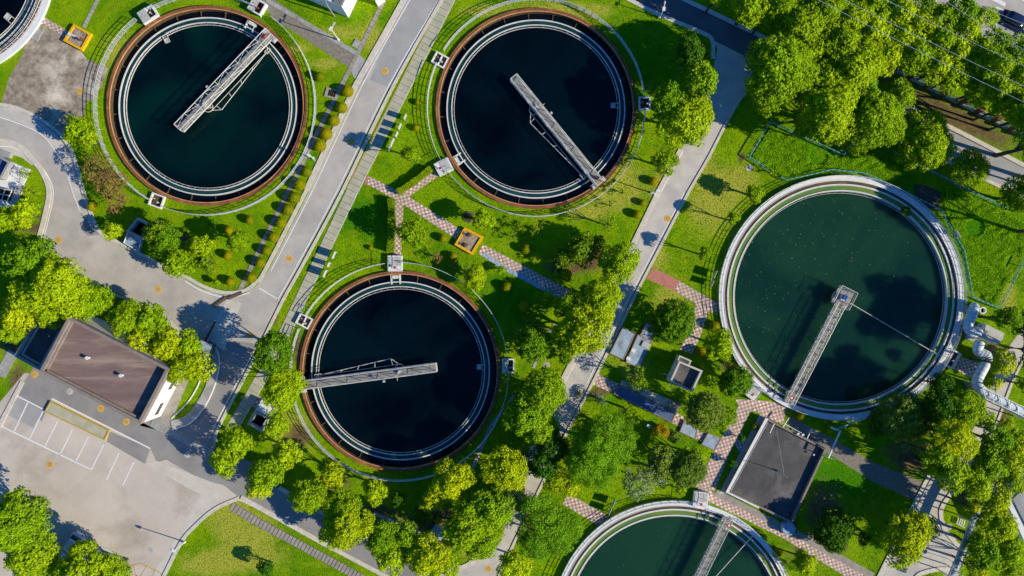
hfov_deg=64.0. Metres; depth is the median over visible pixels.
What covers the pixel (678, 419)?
path chequered
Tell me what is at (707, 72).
leafy tree
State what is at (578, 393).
manhole cover
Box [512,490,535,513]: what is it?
feathery tree
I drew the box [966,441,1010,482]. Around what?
leafy tree
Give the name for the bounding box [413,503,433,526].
leafy tree
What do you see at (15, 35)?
ring railing
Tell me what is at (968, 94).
leafy tree
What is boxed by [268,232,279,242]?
ball bush
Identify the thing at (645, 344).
concrete block
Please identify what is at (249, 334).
manhole cover
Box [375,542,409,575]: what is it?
leafy tree
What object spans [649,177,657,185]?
ball bush
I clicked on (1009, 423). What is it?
leafy tree
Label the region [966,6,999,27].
leafy tree
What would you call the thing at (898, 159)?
leafy tree
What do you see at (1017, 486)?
leafy tree
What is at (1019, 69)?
leafy tree
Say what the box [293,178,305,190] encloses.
ball bush
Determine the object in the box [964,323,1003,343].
metal enclosure
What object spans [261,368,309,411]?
leafy tree
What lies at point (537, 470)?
leafy tree
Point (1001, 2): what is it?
street marking
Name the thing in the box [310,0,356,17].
workshop
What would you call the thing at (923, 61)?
leafy tree
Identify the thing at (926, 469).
leafy tree
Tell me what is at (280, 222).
ball bush
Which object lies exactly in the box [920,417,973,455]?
leafy tree
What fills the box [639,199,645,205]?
ball bush
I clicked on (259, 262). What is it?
ball bush
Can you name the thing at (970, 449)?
leafy tree
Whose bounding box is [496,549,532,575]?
leafy tree
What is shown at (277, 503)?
service road
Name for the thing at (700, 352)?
ball bush
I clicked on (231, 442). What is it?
leafy tree
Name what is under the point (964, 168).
leafy tree
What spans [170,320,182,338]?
booth forecourt
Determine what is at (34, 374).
manhole cover
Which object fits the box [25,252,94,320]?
leafy tree
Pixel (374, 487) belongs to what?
leafy tree
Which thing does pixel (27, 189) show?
young tree
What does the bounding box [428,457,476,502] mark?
leafy tree
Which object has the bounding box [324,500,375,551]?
leafy tree
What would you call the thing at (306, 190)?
kerb
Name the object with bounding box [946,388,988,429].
leafy tree
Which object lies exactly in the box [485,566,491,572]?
manhole cover
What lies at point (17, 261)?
leafy tree
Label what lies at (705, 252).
sapling
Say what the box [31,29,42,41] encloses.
cover slab
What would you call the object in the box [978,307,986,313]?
standpipe
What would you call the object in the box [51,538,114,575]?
leafy tree
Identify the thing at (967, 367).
path chequered
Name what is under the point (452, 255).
ball bush
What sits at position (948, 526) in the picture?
manhole cover
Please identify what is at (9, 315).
leafy tree
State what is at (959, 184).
fence
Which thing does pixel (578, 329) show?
leafy tree
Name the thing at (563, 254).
magnolia tree
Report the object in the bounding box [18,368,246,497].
strip
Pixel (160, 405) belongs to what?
window
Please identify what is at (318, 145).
ball bush
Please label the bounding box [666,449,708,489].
leafy tree
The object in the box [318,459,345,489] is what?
leafy tree
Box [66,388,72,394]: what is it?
manhole cover
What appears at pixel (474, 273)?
sapling
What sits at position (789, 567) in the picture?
young tree
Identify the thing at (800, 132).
leafy tree
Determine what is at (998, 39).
leafy tree
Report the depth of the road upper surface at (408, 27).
119.99 m
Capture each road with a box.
[0,23,393,451]
[203,452,429,575]
[498,41,752,543]
[636,0,1022,167]
[881,475,963,575]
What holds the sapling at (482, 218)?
on the ground at (820, 498)
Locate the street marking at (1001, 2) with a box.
[936,0,1023,34]
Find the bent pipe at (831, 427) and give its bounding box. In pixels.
[824,426,840,458]
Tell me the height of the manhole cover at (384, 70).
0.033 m
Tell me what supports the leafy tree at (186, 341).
on the ground at (820, 498)
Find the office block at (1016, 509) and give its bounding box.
[992,466,1023,540]
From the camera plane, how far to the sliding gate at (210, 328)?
119.76 m
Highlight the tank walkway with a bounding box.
[0,0,50,63]
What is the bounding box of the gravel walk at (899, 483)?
[787,416,922,499]
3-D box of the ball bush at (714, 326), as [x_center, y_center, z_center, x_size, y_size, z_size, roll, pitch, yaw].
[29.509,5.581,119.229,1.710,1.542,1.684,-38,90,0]
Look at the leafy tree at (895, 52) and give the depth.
112.41 m
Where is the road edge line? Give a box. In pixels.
[0,0,683,549]
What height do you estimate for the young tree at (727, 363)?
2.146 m
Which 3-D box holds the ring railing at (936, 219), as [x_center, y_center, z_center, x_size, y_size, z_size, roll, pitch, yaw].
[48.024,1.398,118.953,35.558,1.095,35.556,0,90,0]
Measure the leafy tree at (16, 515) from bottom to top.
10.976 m
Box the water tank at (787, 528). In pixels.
[780,520,796,536]
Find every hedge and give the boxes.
[386,198,395,252]
[395,166,432,194]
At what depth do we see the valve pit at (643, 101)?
119.74 m
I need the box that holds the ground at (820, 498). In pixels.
[0,0,1023,575]
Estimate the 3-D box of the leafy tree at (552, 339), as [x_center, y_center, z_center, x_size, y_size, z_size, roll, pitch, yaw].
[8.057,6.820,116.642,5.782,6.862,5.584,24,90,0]
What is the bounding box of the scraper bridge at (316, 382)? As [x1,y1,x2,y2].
[302,358,437,392]
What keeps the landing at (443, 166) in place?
on the ground at (820, 498)
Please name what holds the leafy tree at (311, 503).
on the ground at (820, 498)
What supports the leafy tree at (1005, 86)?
on the ground at (820, 498)
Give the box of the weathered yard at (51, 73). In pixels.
[2,24,108,134]
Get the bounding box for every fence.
[748,121,843,169]
[779,169,1023,308]
[891,151,1007,208]
[895,64,1022,136]
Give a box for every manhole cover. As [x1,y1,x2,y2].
[31,371,37,377]
[47,461,52,467]
[55,237,61,242]
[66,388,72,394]
[76,88,82,94]
[97,405,103,411]
[123,418,129,424]
[148,547,154,553]
[155,286,161,292]
[184,451,190,457]
[247,332,252,337]
[286,255,292,261]
[347,138,353,144]
[382,68,387,73]
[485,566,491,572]
[575,390,581,396]
[664,215,670,221]
[746,165,752,170]
[946,524,951,529]
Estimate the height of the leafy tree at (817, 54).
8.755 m
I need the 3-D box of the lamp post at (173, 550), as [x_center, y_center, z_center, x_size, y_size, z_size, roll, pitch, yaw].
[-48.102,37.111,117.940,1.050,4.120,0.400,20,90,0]
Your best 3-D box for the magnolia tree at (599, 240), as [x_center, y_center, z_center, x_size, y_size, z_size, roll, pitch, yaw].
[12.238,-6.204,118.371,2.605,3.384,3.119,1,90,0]
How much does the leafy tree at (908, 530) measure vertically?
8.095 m
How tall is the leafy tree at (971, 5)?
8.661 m
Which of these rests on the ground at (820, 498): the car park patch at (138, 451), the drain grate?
the drain grate
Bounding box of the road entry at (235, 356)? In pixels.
[169,341,254,449]
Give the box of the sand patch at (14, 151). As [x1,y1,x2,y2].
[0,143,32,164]
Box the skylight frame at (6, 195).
[0,187,13,201]
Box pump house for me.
[724,417,826,522]
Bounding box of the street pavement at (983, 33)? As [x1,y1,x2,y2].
[880,0,1020,59]
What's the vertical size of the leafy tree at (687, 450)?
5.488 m
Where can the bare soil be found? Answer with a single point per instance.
(934, 196)
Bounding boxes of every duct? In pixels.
[962,302,983,337]
[964,340,1023,418]
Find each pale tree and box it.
[594,391,606,406]
[621,466,654,501]
[637,454,669,486]
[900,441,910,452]
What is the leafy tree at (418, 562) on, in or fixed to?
on the ground at (820, 498)
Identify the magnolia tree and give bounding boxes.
[63,113,97,145]
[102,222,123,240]
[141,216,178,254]
[161,245,195,278]
[188,233,215,259]
[193,251,215,275]
[395,217,428,250]
[525,320,537,326]
[552,244,579,269]
[563,231,597,269]
[589,235,605,254]
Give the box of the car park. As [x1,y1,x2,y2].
[0,373,199,575]
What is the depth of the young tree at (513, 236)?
118.52 m
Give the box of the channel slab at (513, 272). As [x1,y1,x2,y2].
[482,253,563,297]
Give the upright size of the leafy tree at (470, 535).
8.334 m
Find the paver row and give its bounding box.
[150,420,213,455]
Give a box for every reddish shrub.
[81,150,116,187]
[95,167,128,200]
[105,189,129,213]
[429,251,441,263]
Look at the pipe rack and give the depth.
116.66 m
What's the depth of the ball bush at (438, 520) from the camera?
119.14 m
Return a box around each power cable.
[819,0,1022,101]
[846,0,1022,85]
[887,0,1022,65]
[945,0,1023,49]
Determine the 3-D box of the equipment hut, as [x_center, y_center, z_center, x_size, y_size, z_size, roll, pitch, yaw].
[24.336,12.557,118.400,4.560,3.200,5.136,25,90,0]
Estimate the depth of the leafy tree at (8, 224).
115.58 m
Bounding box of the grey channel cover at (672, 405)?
[620,380,680,412]
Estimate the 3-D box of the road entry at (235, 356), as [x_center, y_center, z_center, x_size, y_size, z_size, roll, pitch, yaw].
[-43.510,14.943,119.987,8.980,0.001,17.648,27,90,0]
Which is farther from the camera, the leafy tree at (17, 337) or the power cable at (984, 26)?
the leafy tree at (17, 337)
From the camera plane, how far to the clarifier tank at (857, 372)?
120.45 m
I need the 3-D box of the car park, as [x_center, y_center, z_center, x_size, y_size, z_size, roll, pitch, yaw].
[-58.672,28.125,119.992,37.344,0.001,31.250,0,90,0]
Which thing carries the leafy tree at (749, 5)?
on the ground at (820, 498)
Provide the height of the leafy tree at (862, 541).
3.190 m
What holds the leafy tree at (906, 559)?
on the ground at (820, 498)
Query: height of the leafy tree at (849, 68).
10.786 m
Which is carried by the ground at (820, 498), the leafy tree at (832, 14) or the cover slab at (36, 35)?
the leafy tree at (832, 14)
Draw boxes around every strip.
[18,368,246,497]
[44,401,109,440]
[149,422,214,449]
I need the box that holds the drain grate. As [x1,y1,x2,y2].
[324,87,337,98]
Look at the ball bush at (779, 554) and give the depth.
118.93 m
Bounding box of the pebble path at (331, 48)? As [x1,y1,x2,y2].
[261,0,354,66]
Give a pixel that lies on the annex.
(34, 348)
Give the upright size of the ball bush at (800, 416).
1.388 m
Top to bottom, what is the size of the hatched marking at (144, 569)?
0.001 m
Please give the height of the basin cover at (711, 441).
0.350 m
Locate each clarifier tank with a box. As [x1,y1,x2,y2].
[0,0,41,54]
[106,5,306,205]
[299,271,500,471]
[435,8,636,208]
[561,500,786,575]
[718,176,963,418]
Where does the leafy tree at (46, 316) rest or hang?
on the ground at (820, 498)
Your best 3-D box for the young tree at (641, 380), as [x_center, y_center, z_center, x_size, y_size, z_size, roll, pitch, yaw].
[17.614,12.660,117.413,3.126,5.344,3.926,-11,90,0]
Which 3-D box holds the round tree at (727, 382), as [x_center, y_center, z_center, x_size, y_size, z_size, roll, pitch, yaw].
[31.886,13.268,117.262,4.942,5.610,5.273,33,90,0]
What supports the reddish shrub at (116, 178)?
on the ground at (820, 498)
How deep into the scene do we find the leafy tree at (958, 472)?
109.98 m
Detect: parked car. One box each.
[59,530,84,557]
[999,9,1023,34]
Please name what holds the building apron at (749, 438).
on the ground at (820, 498)
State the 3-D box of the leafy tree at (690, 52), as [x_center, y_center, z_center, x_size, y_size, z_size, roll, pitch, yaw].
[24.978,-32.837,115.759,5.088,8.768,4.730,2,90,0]
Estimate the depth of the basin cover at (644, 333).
119.69 m
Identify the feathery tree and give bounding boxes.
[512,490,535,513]
[513,492,568,545]
[515,518,553,562]
[534,506,584,556]
[565,445,615,493]
[566,411,636,481]
[601,411,639,447]
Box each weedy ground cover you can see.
[752,128,906,182]
[939,176,1023,304]
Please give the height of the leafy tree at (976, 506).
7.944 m
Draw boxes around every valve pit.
[137,4,159,24]
[148,192,165,208]
[247,0,267,17]
[295,313,313,329]
[431,51,448,68]
[502,358,513,372]
[638,96,650,109]
[938,346,961,369]
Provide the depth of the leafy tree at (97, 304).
113.94 m
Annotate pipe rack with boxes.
[936,473,999,575]
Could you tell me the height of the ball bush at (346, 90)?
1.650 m
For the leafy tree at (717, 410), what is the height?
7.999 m
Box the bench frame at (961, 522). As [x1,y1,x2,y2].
[955,518,965,527]
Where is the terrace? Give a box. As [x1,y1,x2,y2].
[0,164,30,207]
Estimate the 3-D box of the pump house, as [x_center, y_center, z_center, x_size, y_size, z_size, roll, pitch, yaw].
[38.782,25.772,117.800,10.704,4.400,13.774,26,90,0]
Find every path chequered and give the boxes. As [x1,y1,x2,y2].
[41,17,67,35]
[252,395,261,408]
[368,176,461,238]
[393,200,402,255]
[403,172,437,196]
[479,245,569,295]
[563,496,607,524]
[593,373,617,393]
[672,413,683,426]
[675,281,716,313]
[680,304,708,353]
[696,399,785,490]
[696,430,706,440]
[698,487,864,575]
[734,430,744,452]
[954,357,979,378]
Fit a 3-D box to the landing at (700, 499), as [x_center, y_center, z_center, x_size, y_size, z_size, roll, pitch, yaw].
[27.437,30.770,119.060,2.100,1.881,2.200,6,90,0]
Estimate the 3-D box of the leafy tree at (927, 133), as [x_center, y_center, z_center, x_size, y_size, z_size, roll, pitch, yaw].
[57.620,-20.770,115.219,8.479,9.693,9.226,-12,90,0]
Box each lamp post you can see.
[168,541,185,552]
[329,22,339,40]
[658,1,665,18]
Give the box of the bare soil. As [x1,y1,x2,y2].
[913,184,940,210]
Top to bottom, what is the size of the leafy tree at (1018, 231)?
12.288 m
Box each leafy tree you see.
[0,205,18,232]
[0,232,57,280]
[0,294,38,333]
[0,321,28,343]
[0,485,55,557]
[3,533,62,575]
[7,273,55,315]
[8,198,40,229]
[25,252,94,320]
[31,307,65,330]
[42,550,67,575]
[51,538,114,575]
[76,279,114,321]
[77,131,101,149]
[90,551,132,575]
[101,292,117,318]
[105,297,145,338]
[127,327,157,353]
[136,300,170,338]
[148,325,182,361]
[153,220,182,251]
[161,349,202,386]
[177,328,203,359]
[181,349,216,382]
[208,447,239,479]
[221,423,255,460]
[244,475,272,500]
[247,454,284,496]
[256,559,273,575]
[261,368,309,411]
[264,410,291,440]
[273,438,303,471]
[287,476,328,515]
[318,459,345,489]
[318,517,344,550]
[322,487,362,524]
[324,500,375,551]
[363,478,387,507]
[364,519,405,558]
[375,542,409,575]
[391,490,406,507]
[395,519,418,550]
[402,529,453,575]
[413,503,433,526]
[417,488,447,512]
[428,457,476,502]
[428,553,460,575]
[439,497,500,551]
[462,483,516,533]
[464,525,504,560]
[478,444,528,490]
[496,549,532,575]
[500,468,526,497]
[501,388,552,436]
[517,413,560,445]
[519,364,569,415]
[525,447,563,479]
[534,428,570,463]
[540,290,553,304]
[542,466,568,493]
[547,320,587,355]
[550,301,613,358]
[551,269,559,279]
[551,288,579,318]
[562,476,579,498]
[582,280,624,320]
[591,300,616,323]
[596,239,641,284]
[646,443,681,480]
[650,79,685,122]
[650,148,679,177]
[655,92,714,150]
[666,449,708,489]
[667,428,681,442]
[674,33,709,65]
[675,487,686,496]
[679,445,706,470]
[680,93,712,117]
[682,390,726,432]
[686,58,719,96]
[702,326,733,360]
[704,0,723,13]
[713,406,737,432]
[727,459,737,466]
[728,0,767,29]
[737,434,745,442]
[743,35,819,117]
[752,15,774,33]
[754,0,781,22]
[762,0,804,24]
[775,0,827,47]
[789,120,808,138]
[794,39,824,65]
[794,58,840,108]
[796,71,860,147]
[801,0,852,25]
[811,506,857,552]
[816,16,862,62]
[822,44,887,94]
[824,526,849,554]
[836,0,872,33]
[843,88,906,155]
[856,36,891,83]
[857,0,897,21]
[857,79,880,104]
[857,531,872,547]
[860,14,892,45]
[866,407,890,437]
[875,391,924,442]
[878,507,931,558]
[880,37,904,76]
[883,0,919,33]
[885,77,916,110]
[885,533,925,571]
[886,19,916,51]
[894,39,937,75]
[894,137,921,169]
[898,108,956,171]
[900,206,911,215]
[901,412,933,439]
[905,7,940,44]
[906,0,937,19]
[906,435,956,473]
[907,458,939,478]
[912,511,941,541]
[913,389,955,424]
[915,47,958,85]
[915,455,972,495]
[920,2,962,34]
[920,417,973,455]
[922,22,959,60]
[922,371,955,399]
[931,60,976,97]
[932,433,980,461]
[942,9,983,46]
[942,36,977,68]
[944,0,979,28]
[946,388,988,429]
[946,496,981,517]
[948,146,990,187]
[952,555,989,575]
[953,531,1002,570]
[955,71,1000,108]
[956,459,993,482]
[956,528,980,544]
[957,47,991,88]
[960,410,996,428]
[960,469,992,501]
[961,32,994,65]
[961,489,998,512]
[965,73,1017,108]
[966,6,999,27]
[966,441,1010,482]
[966,509,1019,543]
[969,348,1018,377]
[969,377,1002,392]
[970,422,1015,456]
[972,92,1023,121]
[974,478,1013,516]
[977,46,1017,85]
[979,306,1023,334]
[983,25,1012,55]
[987,96,1023,137]
[987,528,1023,571]
[993,118,1023,162]
[993,427,1023,447]
[994,417,1014,430]
[995,174,1023,212]
[996,442,1023,475]
[996,563,1023,575]
[998,467,1023,496]
[1003,32,1023,61]
[1005,56,1023,95]
[1005,86,1023,110]
[1005,339,1023,367]
[1007,378,1023,392]
[1016,229,1023,237]
[1017,308,1023,337]
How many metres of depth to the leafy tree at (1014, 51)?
112.65 m
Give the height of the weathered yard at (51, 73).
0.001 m
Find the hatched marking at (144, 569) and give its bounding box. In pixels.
[130,563,161,575]
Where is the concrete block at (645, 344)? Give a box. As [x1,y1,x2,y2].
[641,341,650,348]
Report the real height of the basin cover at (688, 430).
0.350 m
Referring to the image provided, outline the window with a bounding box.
[153,402,163,415]
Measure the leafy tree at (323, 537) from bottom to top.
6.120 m
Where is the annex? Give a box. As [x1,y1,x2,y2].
[14,314,70,370]
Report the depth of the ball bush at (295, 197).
118.71 m
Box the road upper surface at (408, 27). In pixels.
[370,0,437,87]
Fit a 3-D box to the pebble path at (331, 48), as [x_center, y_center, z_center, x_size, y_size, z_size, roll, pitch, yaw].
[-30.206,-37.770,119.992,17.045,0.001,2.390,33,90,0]
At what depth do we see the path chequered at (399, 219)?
119.98 m
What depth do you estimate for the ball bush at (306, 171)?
118.87 m
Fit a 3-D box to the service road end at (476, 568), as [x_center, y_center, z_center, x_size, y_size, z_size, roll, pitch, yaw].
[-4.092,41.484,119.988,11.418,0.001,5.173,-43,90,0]
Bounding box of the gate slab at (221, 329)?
[208,299,240,349]
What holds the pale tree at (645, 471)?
on the ground at (820, 498)
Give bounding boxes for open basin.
[123,218,148,251]
[247,410,270,431]
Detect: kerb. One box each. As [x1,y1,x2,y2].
[0,0,1023,575]
[171,347,219,429]
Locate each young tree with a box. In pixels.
[18,166,31,179]
[19,182,40,199]
[508,231,517,241]
[514,220,526,231]
[529,223,541,235]
[598,212,618,234]
[605,200,613,209]
[618,187,629,197]
[618,402,638,420]
[624,364,648,390]
[722,357,733,369]
[767,167,777,176]
[781,557,796,575]
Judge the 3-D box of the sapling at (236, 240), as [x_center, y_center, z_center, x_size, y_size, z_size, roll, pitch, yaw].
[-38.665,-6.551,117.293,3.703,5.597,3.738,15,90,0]
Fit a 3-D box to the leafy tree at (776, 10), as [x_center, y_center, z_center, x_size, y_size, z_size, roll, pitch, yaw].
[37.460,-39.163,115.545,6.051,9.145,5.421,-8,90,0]
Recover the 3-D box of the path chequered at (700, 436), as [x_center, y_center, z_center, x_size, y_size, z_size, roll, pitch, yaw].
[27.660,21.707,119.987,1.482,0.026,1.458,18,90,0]
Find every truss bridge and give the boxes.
[693,515,757,575]
[784,285,939,405]
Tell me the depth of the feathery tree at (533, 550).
114.42 m
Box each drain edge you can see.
[237,0,454,428]
[347,20,431,187]
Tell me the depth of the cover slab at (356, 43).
119.88 m
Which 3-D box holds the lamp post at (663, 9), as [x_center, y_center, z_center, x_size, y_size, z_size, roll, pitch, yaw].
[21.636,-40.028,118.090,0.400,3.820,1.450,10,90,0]
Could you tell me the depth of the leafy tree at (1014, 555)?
112.21 m
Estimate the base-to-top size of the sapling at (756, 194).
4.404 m
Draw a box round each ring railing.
[0,0,38,49]
[0,0,42,53]
[93,0,316,215]
[289,262,508,481]
[427,0,645,216]
[563,501,787,575]
[720,175,966,420]
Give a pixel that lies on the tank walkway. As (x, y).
(25, 38)
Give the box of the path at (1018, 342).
[958,330,1023,465]
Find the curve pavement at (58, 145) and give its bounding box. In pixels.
[0,107,93,226]
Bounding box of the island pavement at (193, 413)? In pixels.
[170,338,220,428]
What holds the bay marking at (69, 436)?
on the car park
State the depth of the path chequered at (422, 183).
119.97 m
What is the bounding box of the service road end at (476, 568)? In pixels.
[457,541,511,575]
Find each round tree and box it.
[251,330,293,374]
[513,322,552,362]
[557,352,571,365]
[647,298,698,344]
[716,363,753,397]
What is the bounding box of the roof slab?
[256,400,274,414]
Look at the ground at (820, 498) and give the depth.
120.00 m
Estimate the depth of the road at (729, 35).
119.99 m
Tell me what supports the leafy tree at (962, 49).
on the ground at (820, 498)
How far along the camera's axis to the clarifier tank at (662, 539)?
120.45 m
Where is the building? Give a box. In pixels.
[39,315,183,423]
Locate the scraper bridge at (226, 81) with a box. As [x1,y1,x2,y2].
[174,28,277,131]
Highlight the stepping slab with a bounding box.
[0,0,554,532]
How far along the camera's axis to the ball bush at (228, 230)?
119.06 m
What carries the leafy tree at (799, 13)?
on the ground at (820, 498)
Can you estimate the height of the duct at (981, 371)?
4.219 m
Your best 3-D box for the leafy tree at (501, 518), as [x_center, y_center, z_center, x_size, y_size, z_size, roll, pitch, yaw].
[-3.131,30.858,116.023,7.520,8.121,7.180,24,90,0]
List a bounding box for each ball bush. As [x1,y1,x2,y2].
[87,202,97,211]
[223,251,231,259]
[224,226,233,234]
[226,277,235,285]
[245,216,253,224]
[246,272,256,282]
[254,258,265,267]
[261,246,271,255]
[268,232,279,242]
[275,217,286,228]
[282,204,293,214]
[288,192,300,203]
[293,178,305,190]
[301,166,311,176]
[314,139,325,151]
[315,72,324,81]
[320,128,332,139]
[328,114,339,126]
[336,102,347,113]
[341,85,353,96]
[413,125,418,131]
[434,516,441,524]
[439,234,446,242]
[449,252,456,260]
[501,282,511,291]
[518,301,528,311]
[521,244,530,253]
[560,269,571,280]
[633,210,641,218]
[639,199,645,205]
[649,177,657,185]
[696,347,705,356]
[709,321,719,331]
[751,423,757,429]
[773,548,782,557]
[796,411,806,420]
[825,425,832,433]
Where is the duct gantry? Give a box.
[981,387,1023,418]
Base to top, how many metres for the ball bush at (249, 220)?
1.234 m
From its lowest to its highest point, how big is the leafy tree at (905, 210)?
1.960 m
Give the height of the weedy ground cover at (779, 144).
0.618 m
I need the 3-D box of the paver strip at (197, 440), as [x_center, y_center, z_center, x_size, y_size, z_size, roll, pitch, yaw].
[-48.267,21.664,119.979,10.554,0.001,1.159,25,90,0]
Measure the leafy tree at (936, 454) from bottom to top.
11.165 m
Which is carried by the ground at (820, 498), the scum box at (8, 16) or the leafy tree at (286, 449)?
the leafy tree at (286, 449)
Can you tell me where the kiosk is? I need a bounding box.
[375,0,384,6]
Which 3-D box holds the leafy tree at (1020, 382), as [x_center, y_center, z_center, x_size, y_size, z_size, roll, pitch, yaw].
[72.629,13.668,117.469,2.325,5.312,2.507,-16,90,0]
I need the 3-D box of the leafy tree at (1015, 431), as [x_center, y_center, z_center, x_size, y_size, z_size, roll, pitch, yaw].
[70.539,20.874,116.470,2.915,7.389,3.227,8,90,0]
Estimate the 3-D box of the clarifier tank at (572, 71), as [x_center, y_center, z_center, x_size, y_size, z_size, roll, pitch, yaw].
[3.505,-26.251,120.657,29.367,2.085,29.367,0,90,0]
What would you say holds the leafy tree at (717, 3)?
on the ground at (820, 498)
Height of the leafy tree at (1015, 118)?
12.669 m
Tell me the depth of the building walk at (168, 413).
119.99 m
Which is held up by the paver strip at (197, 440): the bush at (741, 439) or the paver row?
the paver row
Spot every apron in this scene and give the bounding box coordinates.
[146,461,237,575]
[714,490,874,575]
[719,414,763,493]
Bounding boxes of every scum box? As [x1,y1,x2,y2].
[3,12,15,23]
[162,34,169,43]
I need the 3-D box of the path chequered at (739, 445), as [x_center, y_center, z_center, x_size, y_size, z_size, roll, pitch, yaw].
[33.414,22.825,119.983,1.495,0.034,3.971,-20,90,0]
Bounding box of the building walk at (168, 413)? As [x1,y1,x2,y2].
[140,377,187,428]
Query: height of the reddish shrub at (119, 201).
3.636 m
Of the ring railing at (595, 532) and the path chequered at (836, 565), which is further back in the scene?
the path chequered at (836, 565)
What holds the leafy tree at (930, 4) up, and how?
on the ground at (820, 498)
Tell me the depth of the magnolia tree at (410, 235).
115.27 m
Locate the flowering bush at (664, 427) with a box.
[652,420,669,438]
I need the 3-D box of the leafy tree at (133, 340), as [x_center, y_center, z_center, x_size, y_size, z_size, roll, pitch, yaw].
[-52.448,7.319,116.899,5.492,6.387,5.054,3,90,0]
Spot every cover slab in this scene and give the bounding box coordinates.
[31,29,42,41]
[351,38,360,48]
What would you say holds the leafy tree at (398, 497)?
on the ground at (820, 498)
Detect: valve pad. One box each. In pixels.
[63,24,92,51]
[455,227,482,254]
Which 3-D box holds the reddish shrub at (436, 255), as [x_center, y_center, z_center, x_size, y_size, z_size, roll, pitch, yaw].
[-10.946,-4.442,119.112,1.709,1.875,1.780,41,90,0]
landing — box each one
[388,256,402,270]
[434,157,453,176]
[692,490,709,508]
[743,382,763,400]
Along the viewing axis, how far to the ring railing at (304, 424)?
118.92 m
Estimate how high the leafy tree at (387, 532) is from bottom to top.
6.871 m
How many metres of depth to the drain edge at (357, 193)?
119.94 m
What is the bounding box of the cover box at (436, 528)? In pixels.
[431,524,444,540]
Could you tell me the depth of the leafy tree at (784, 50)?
109.51 m
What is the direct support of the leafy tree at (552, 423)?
on the ground at (820, 498)
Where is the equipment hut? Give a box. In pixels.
[665,354,702,391]
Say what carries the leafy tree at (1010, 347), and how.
on the ground at (820, 498)
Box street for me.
[935,0,1023,42]
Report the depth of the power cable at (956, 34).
107.51 m
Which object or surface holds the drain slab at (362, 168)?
on the drain bed
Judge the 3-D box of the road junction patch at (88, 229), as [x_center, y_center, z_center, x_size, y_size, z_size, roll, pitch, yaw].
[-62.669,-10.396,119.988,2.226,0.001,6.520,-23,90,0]
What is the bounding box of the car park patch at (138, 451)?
[107,431,149,463]
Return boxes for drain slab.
[227,0,453,429]
[229,503,363,575]
[238,0,385,289]
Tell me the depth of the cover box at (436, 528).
119.00 m
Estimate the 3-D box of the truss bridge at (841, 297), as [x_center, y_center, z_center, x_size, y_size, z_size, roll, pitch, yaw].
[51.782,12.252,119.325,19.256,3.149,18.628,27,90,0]
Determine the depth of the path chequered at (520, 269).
119.97 m
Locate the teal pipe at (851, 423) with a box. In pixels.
[835,402,912,430]
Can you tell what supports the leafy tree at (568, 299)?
on the ground at (820, 498)
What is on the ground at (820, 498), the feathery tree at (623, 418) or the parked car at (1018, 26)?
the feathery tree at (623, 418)
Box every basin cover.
[609,327,635,359]
[614,384,675,422]
[625,334,651,367]
[640,322,652,342]
[679,420,696,438]
[701,432,720,450]
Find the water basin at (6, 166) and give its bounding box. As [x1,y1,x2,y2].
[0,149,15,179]
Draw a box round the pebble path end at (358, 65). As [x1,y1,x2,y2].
[352,55,369,79]
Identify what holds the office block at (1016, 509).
on the ground at (820, 498)
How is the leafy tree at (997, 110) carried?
on the ground at (820, 498)
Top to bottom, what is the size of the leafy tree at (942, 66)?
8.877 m
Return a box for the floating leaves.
[748,201,907,355]
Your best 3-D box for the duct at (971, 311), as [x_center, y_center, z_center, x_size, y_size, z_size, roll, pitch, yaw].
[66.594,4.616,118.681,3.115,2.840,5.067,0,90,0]
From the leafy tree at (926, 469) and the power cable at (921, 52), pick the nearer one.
the power cable at (921, 52)
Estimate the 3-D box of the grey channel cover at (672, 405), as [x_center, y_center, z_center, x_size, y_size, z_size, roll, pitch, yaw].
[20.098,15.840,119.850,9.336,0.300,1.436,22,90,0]
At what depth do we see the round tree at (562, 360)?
117.88 m
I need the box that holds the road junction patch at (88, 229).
[81,217,99,235]
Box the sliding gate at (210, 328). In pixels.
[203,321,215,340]
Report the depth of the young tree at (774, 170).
118.73 m
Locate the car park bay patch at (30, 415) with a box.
[8,397,41,426]
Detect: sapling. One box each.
[25,199,42,215]
[212,278,220,285]
[226,228,251,253]
[400,144,421,163]
[462,264,486,290]
[472,208,496,230]
[497,265,506,274]
[697,246,712,260]
[726,211,740,225]
[746,183,765,204]
[792,547,817,575]
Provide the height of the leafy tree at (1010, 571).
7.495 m
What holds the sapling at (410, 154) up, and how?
on the ground at (820, 498)
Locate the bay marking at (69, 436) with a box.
[1,396,149,484]
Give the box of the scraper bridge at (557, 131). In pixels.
[510,73,605,189]
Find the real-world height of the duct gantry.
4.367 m
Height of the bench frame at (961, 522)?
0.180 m
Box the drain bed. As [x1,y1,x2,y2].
[225,0,449,575]
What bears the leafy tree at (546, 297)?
on the ground at (820, 498)
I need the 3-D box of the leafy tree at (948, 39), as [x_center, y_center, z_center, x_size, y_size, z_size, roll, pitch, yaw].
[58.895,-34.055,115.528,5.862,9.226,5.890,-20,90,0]
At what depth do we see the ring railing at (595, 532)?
118.77 m
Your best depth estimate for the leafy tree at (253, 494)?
115.36 m
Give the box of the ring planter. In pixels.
[463,211,473,222]
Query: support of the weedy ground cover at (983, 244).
on the ground at (820, 498)
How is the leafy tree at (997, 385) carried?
on the ground at (820, 498)
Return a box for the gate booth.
[199,340,216,361]

